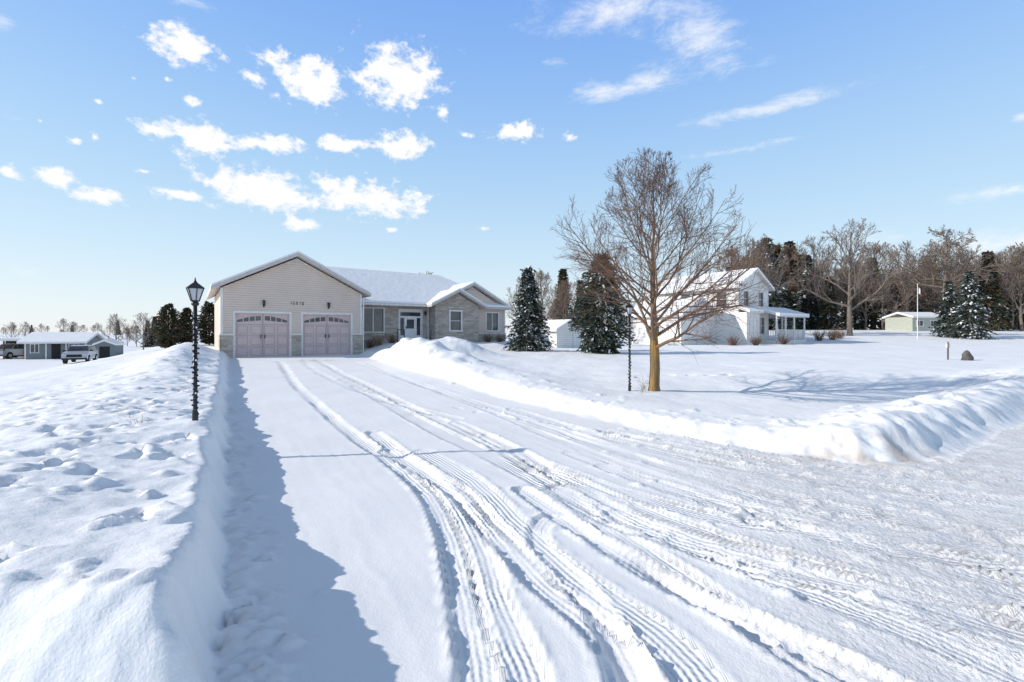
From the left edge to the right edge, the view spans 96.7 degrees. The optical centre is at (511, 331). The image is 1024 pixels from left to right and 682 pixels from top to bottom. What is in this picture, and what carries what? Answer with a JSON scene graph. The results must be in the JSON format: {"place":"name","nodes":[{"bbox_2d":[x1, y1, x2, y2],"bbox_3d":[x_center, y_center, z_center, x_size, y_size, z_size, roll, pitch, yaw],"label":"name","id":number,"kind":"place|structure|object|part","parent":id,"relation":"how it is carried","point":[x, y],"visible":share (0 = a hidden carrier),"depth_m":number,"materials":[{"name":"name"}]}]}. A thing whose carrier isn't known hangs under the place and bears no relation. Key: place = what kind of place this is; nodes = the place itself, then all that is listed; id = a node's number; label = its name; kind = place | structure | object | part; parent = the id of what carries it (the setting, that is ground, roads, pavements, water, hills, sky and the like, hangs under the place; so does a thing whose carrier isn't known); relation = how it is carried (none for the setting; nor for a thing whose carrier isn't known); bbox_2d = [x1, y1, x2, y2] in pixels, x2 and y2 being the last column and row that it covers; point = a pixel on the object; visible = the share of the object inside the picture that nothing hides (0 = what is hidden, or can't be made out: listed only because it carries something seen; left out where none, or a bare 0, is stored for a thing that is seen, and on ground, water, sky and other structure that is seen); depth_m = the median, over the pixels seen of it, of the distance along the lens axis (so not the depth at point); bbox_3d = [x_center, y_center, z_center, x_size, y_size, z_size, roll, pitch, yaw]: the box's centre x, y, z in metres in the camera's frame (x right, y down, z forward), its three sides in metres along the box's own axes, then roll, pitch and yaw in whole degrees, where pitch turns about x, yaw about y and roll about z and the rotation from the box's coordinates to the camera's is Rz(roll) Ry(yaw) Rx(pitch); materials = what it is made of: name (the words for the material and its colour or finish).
{"place":"outdoors","nodes":[
{"label":"outdoors","id":0,"kind":"place"},
{"bbox_2d":[208,251,511,307],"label":"roof snow","id":1,"kind":"structure","parent":0,"point":[396,287],"depth_m":31.28,"materials":[{"name":"white snow"}]},
{"bbox_2d":[0,330,1023,681],"bbox_3d":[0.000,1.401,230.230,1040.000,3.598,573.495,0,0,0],"label":"snowy ground","id":2,"kind":"structure","parent":0,"point":[114,550],"depth_m":6.10,"materials":[{"name":"white snow"}]},
{"bbox_2d":[0,343,23,358],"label":"parked suv","id":3,"kind":"object","parent":2,"relation":"on","point":[12,350],"visible":0.59,"depth_m":52.79,"materials":[{"name":"paint"}]},
{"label":"windows","id":4,"kind":"part","parent":3,"relation":"part of","materials":[{"name":"black glass"}]},
{"bbox_2d":[0,337,23,358],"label":"carport","id":5,"kind":"object","parent":2,"relation":"on","point":[7,340],"visible":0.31,"depth_m":51.62,"materials":[{"name":"white wood"}]},
{"bbox_2d":[16,332,105,358],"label":"grey cottage","id":6,"kind":"structure","parent":2,"relation":"on","point":[45,345],"depth_m":51.98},
{"bbox_2d":[30,344,78,352],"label":"windows","id":7,"kind":"structure","parent":6,"relation":"in","point":[34,348],"depth_m":51.39,"materials":[{"name":"white glass"}]},
{"bbox_2d":[62,321,81,331],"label":"bare tree","id":8,"kind":"object","parent":2,"relation":"on","point":[73,327],"visible":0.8,"depth_m":90.08,"materials":[{"name":"brown plant"}]},
{"bbox_2d":[61,345,97,363],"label":"parked suv","id":9,"kind":"object","parent":2,"relation":"on","point":[74,353],"visible":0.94,"depth_m":44.92,"materials":[{"name":"paint"}]},
{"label":"windows","id":10,"kind":"part","parent":9,"relation":"part of","materials":[{"name":"black glass"}]},
{"bbox_2d":[0,316,207,346],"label":"distant tree line","id":11,"kind":"object","parent":2,"relation":"on","point":[147,342],"visible":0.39,"depth_m":110.78,"materials":[{"name":"brown plant"}]},
{"bbox_2d":[92,339,124,358],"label":"dark shed","id":12,"kind":"structure","parent":2,"relation":"on","point":[105,348],"depth_m":52.02,"materials":[{"name":"grey"}]},
{"bbox_2d":[97,314,132,340],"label":"bare tree","id":13,"kind":"object","parent":2,"relation":"on","point":[113,327],"visible":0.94,"depth_m":74.93,"materials":[{"name":"brown plant"}]},
{"bbox_2d":[125,313,154,349],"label":"bare tree","id":14,"kind":"object","parent":2,"relation":"on","point":[145,324],"visible":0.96,"depth_m":61.91,"materials":[{"name":"brown plant"}]},
{"bbox_2d":[149,303,187,348],"bbox_3d":[-22.596,-0.211,30.032,2.058,3.356,2.246,0,0,0],"label":"cedar tree","id":15,"kind":"object","parent":2,"relation":"on","point":[164,339],"visible":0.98,"depth_m":29.76,"materials":[{"name":"green plant"}]},
{"bbox_2d":[176,307,201,343],"bbox_3d":[-22.211,-0.198,31.032,1.996,2.983,1.830,0,0,-25],"label":"cedar tree","id":16,"kind":"object","parent":2,"relation":"on","point":[186,315],"visible":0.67,"depth_m":30.78,"materials":[{"name":"green plant"}]},
{"bbox_2d":[186,277,204,420],"bbox_3d":[-3.940,0.425,5.660,0.203,2.200,0.207,0,0,0],"label":"lamp post","id":17,"kind":"object","parent":2,"relation":"on","point":[195,289],"visible":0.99,"depth_m":5.64,"materials":[{"name":"black metal"}]},
{"bbox_2d":[197,301,213,344],"bbox_3d":[-21.291,-0.453,31.937,2.295,3.431,2.104,0,0,41],"label":"cedar tree","id":18,"kind":"object","parent":2,"relation":"on","point":[206,311],"visible":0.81,"depth_m":31.69,"materials":[{"name":"green plant"}]},
{"bbox_2d":[214,258,505,357],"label":"walls","id":19,"kind":"structure","parent":2,"relation":"on","point":[283,288],"depth_m":24.71,"materials":[{"name":"beige"}]},
{"bbox_2d":[235,313,288,357],"bbox_3d":[-12.789,0.285,23.359,2.440,2.430,0.120,0,0,-35],"label":"garage door","id":20,"kind":"structure","parent":19,"relation":"attached to","point":[261,335],"depth_m":23.32,"materials":[{"name":"paint"}]},
{"bbox_2d":[303,314,349,355],"bbox_3d":[-10.226,0.285,25.154,2.500,2.430,0.120,0,0,-35],"label":"garage door","id":21,"kind":"structure","parent":19,"relation":"attached to","point":[326,334],"depth_m":25.14,"materials":[{"name":"paint"}]},
{"bbox_2d":[262,300,425,314],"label":"wall lights and number","id":22,"kind":"object","parent":19,"relation":"attached to","point":[303,304],"visible":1,"depth_m":24.26,"materials":[{"name":"black metal"}]},
{"bbox_2d":[206,252,511,309],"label":"roof","id":23,"kind":"structure","parent":19,"relation":"on","point":[214,289],"depth_m":25.15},
{"bbox_2d":[287,259,476,352],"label":"vents and gutters","id":24,"kind":"object","parent":19,"relation":"attached to","point":[296,261],"visible":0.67,"depth_m":27.91,"materials":[{"name":"white metal"}]},
{"bbox_2d":[397,309,430,342],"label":"entry door","id":25,"kind":"structure","parent":19,"relation":"attached to","point":[410,323],"depth_m":29.92,"materials":[{"name":"white wood"}]},
{"bbox_2d":[362,307,499,332],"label":"windows","id":26,"kind":"structure","parent":19,"relation":"attached to","point":[374,320],"depth_m":28.91,"materials":[{"name":"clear glass"}]},
{"bbox_2d":[364,338,379,348],"bbox_3d":[-8.589,0.726,27.585,0.802,0.747,1.076,0,0,11],"label":"dormant shrub","id":27,"kind":"object","parent":2,"relation":"on","point":[370,344],"visible":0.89,"depth_m":27.64,"materials":[{"name":"brown plant"}]},
{"bbox_2d":[369,333,387,345],"bbox_3d":[-8.204,0.467,27.917,1.097,0.972,1.214,0,0,-19],"label":"dormant shrub","id":28,"kind":"object","parent":2,"relation":"on","point":[378,342],"visible":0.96,"depth_m":27.79,"materials":[{"name":"brown plant"}]},
{"bbox_2d":[385,332,398,342],"bbox_3d":[-7.405,0.402,28.317,0.967,0.836,1.089,0,0,24],"label":"dormant shrub","id":29,"kind":"object","parent":2,"relation":"on","point":[391,339],"visible":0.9,"depth_m":28.16,"materials":[{"name":"brown plant"}]},
{"bbox_2d":[483,333,496,341],"bbox_3d":[-1.629,0.435,32.135,1.110,0.848,1.054,0,0,0],"label":"dormant shrub","id":30,"kind":"object","parent":2,"relation":"on","point":[488,339],"visible":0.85,"depth_m":32.19,"materials":[{"name":"brown plant"}]},
{"bbox_2d":[495,332,504,341],"bbox_3d":[-0.935,0.437,32.640,1.007,0.812,1.072,0,0,-24],"label":"dormant shrub","id":31,"kind":"object","parent":2,"relation":"on","point":[499,339],"visible":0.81,"depth_m":32.57,"materials":[{"name":"brown plant"}]},
{"bbox_2d":[504,277,550,339],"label":"bare tree","id":32,"kind":"object","parent":2,"relation":"on","point":[513,306],"visible":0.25,"depth_m":43.24,"materials":[{"name":"brown plant"}]},
{"bbox_2d":[503,266,555,351],"bbox_3d":[0.979,-1.141,26.002,3.414,5.396,3.421,0,0,0],"label":"spruce tree","id":33,"kind":"object","parent":2,"relation":"on","point":[532,313],"visible":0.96,"depth_m":25.66,"materials":[{"name":"green plant"}]},
{"bbox_2d":[512,268,562,322],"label":"bare tree","id":34,"kind":"object","parent":2,"relation":"on","point":[540,275],"visible":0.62,"depth_m":40.04,"materials":[{"name":"brown plant"}]},
{"bbox_2d":[541,319,581,347],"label":"garden shed","id":35,"kind":"structure","parent":2,"relation":"on","point":[561,335],"depth_m":31.05,"materials":[{"name":"white"}]},
{"bbox_2d":[545,279,578,319],"bbox_3d":[3.990,-1.455,35.931,3.379,5.589,3.858,0,0,28],"label":"bare tree","id":36,"kind":"object","parent":2,"relation":"on","point":[560,296],"visible":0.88,"depth_m":35.65,"materials":[{"name":"brown plant"}]},
{"bbox_2d":[550,268,581,336],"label":"spruce tree","id":37,"kind":"object","parent":2,"relation":"on","point":[562,273],"visible":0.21,"depth_m":43.77,"materials":[{"name":"green plant"}]},
{"bbox_2d":[572,279,590,342],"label":"spruce tree","id":38,"kind":"object","parent":2,"relation":"on","point":[576,288],"visible":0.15,"depth_m":45.82,"materials":[{"name":"green plant"}]},
{"bbox_2d":[563,252,641,353],"bbox_3d":[4.627,-1.323,23.459,4.029,5.592,3.892,0,0,33],"label":"spruce tree","id":39,"kind":"object","parent":2,"relation":"on","point":[607,340],"visible":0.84,"depth_m":22.85,"materials":[{"name":"green plant"}]},
{"bbox_2d":[625,302,633,390],"bbox_3d":[2.700,0.537,10.450,0.203,2.450,0.207,0,0,0],"label":"lamp post","id":40,"kind":"object","parent":2,"relation":"on","point":[629,308],"visible":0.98,"depth_m":10.43,"materials":[{"name":"black metal"}]},
{"bbox_2d":[550,147,781,390],"bbox_3d":[3.235,-1.220,10.490,4.852,5.813,4.541,0,0,38],"label":"bare maple tree","id":41,"kind":"object","parent":2,"relation":"on","point":[655,346],"visible":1,"depth_m":10.24,"materials":[{"name":"brown plant"}]},
{"bbox_2d":[625,268,808,344],"bbox_3d":[18.109,-1.961,41.963,13.950,7.092,11.200,0,0,-35],"label":"white farmhouse","id":42,"kind":"object","parent":2,"relation":"on","point":[755,320],"visible":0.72,"depth_m":39.16,"materials":[{"name":"white wood"}]},
{"bbox_2d":[657,290,764,334],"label":"windows","id":43,"kind":"structure","parent":42,"relation":"in","point":[761,297],"depth_m":39.15,"materials":[{"name":"grey glass"}]},
{"bbox_2d":[724,333,741,345],"bbox_3d":[17.591,0.662,36.134,1.251,1.107,1.568,0,0,-19],"label":"dormant shrub","id":44,"kind":"object","parent":2,"relation":"on","point":[733,342],"visible":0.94,"depth_m":36.09,"materials":[{"name":"brown plant"}]},
{"bbox_2d":[722,258,765,276],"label":"bare tree","id":45,"kind":"object","parent":2,"relation":"on","point":[740,265],"visible":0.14,"depth_m":49.64,"materials":[{"name":"brown plant"}]},
{"bbox_2d":[749,334,761,345],"bbox_3d":[19.407,0.674,36.449,1.311,1.076,1.316,0,0,16],"label":"dormant shrub","id":46,"kind":"object","parent":2,"relation":"on","point":[757,341],"visible":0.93,"depth_m":36.29,"materials":[{"name":"brown plant"}]},
{"bbox_2d":[728,233,794,299],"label":"bare tree","id":47,"kind":"object","parent":2,"relation":"on","point":[766,265],"visible":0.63,"depth_m":52.00,"materials":[{"name":"brown plant"}]},
{"bbox_2d":[524,235,1023,336],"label":"distant woodland","id":48,"kind":"object","parent":2,"relation":"on","point":[822,313],"visible":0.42,"depth_m":70.38,"materials":[{"name":"brown plant"}]},
{"bbox_2d":[772,334,791,344],"bbox_3d":[22.483,0.617,37.504,1.363,1.107,1.606,0,0,-33],"label":"dormant shrub","id":49,"kind":"object","parent":2,"relation":"on","point":[784,341],"visible":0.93,"depth_m":37.48,"materials":[{"name":"brown plant"}]},
{"bbox_2d":[806,329,828,340],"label":"dormant shrub","id":50,"kind":"object","parent":2,"relation":"on","point":[817,337],"visible":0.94,"depth_m":42.94,"materials":[{"name":"brown plant"}]},
{"bbox_2d":[821,327,840,339],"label":"dormant shrub","id":51,"kind":"object","parent":2,"relation":"on","point":[832,335],"visible":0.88,"depth_m":43.92,"materials":[{"name":"brown plant"}]},
{"bbox_2d":[831,327,847,338],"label":"dormant shrub","id":52,"kind":"object","parent":2,"relation":"on","point":[841,334],"visible":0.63,"depth_m":45.79,"materials":[{"name":"brown plant"}]},
{"bbox_2d":[792,218,910,335],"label":"bare tree","id":53,"kind":"object","parent":2,"relation":"on","point":[850,308],"visible":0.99,"depth_m":49.88,"materials":[{"name":"brown plant"}]},
{"bbox_2d":[882,312,947,330],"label":"sage green shed","id":54,"kind":"structure","parent":2,"relation":"on","point":[901,321],"depth_m":60.83,"materials":[{"name":"green wood"}]},
{"bbox_2d":[916,320,936,325],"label":"windows","id":55,"kind":"structure","parent":54,"relation":"in","point":[919,321],"depth_m":60.18,"materials":[{"name":"white glass"}]},
{"bbox_2d":[917,284,921,338],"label":"flagpole","id":56,"kind":"object","parent":2,"relation":"on","point":[919,291],"visible":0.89,"depth_m":44.98,"materials":[{"name":"white metal"}]},
{"bbox_2d":[946,342,949,359],"bbox_3d":[18.200,0.894,19.000,0.140,0.960,0.052,0,0,0],"label":"marker post","id":57,"kind":"object","parent":2,"relation":"on","point":[947,345],"visible":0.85,"depth_m":18.98,"materials":[{"name":"brown wood"}]},
{"bbox_2d":[888,225,1012,329],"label":"bare tree","id":58,"kind":"object","parent":2,"relation":"on","point":[944,264],"visible":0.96,"depth_m":61.63,"materials":[{"name":"brown plant"}]},
{"bbox_2d":[928,281,972,337],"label":"spruce tree","id":59,"kind":"object","parent":2,"relation":"on","point":[948,303],"visible":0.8,"depth_m":47.82,"materials":[{"name":"green plant"}]},
{"bbox_2d":[961,350,973,360],"bbox_3d":[18.602,1.046,18.603,0.385,0.577,0.392,0,0,0],"label":"garden stone","id":60,"kind":"object","parent":2,"relation":"on","point":[967,355],"visible":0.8,"depth_m":18.50,"materials":[{"name":"stone"}]},
{"bbox_2d":[941,270,998,339],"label":"spruce tree","id":61,"kind":"object","parent":2,"relation":"on","point":[969,307],"visible":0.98,"depth_m":45.61,"materials":[{"name":"green plant"}]},
{"bbox_2d":[971,251,1016,330],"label":"spruce tree","id":62,"kind":"object","parent":2,"relation":"on","point":[992,309],"visible":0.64,"depth_m":61.26,"materials":[{"name":"green plant"}]},
{"bbox_2d":[984,242,1023,330],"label":"bare tree","id":63,"kind":"object","parent":2,"relation":"on","point":[1018,270],"visible":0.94,"depth_m":60.06,"materials":[{"name":"brown plant"}]},
{"bbox_2d":[0,0,1023,332],"label":"sky","id":64,"kind":"structure","parent":0,"point":[148,148],"materials":[{"name":"blue"}]},
{"bbox_2d":[215,354,1023,681],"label":"driveway","id":65,"kind":"structure","parent":0,"point":[389,520],"depth_m":3.51,"materials":[{"name":"white snow"}]},
{"bbox_2d":[877,494,1023,681],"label":"road","id":66,"kind":"structure","parent":0,"point":[972,630],"depth_m":2.47,"materials":[{"name":"white snow"}]}
]}

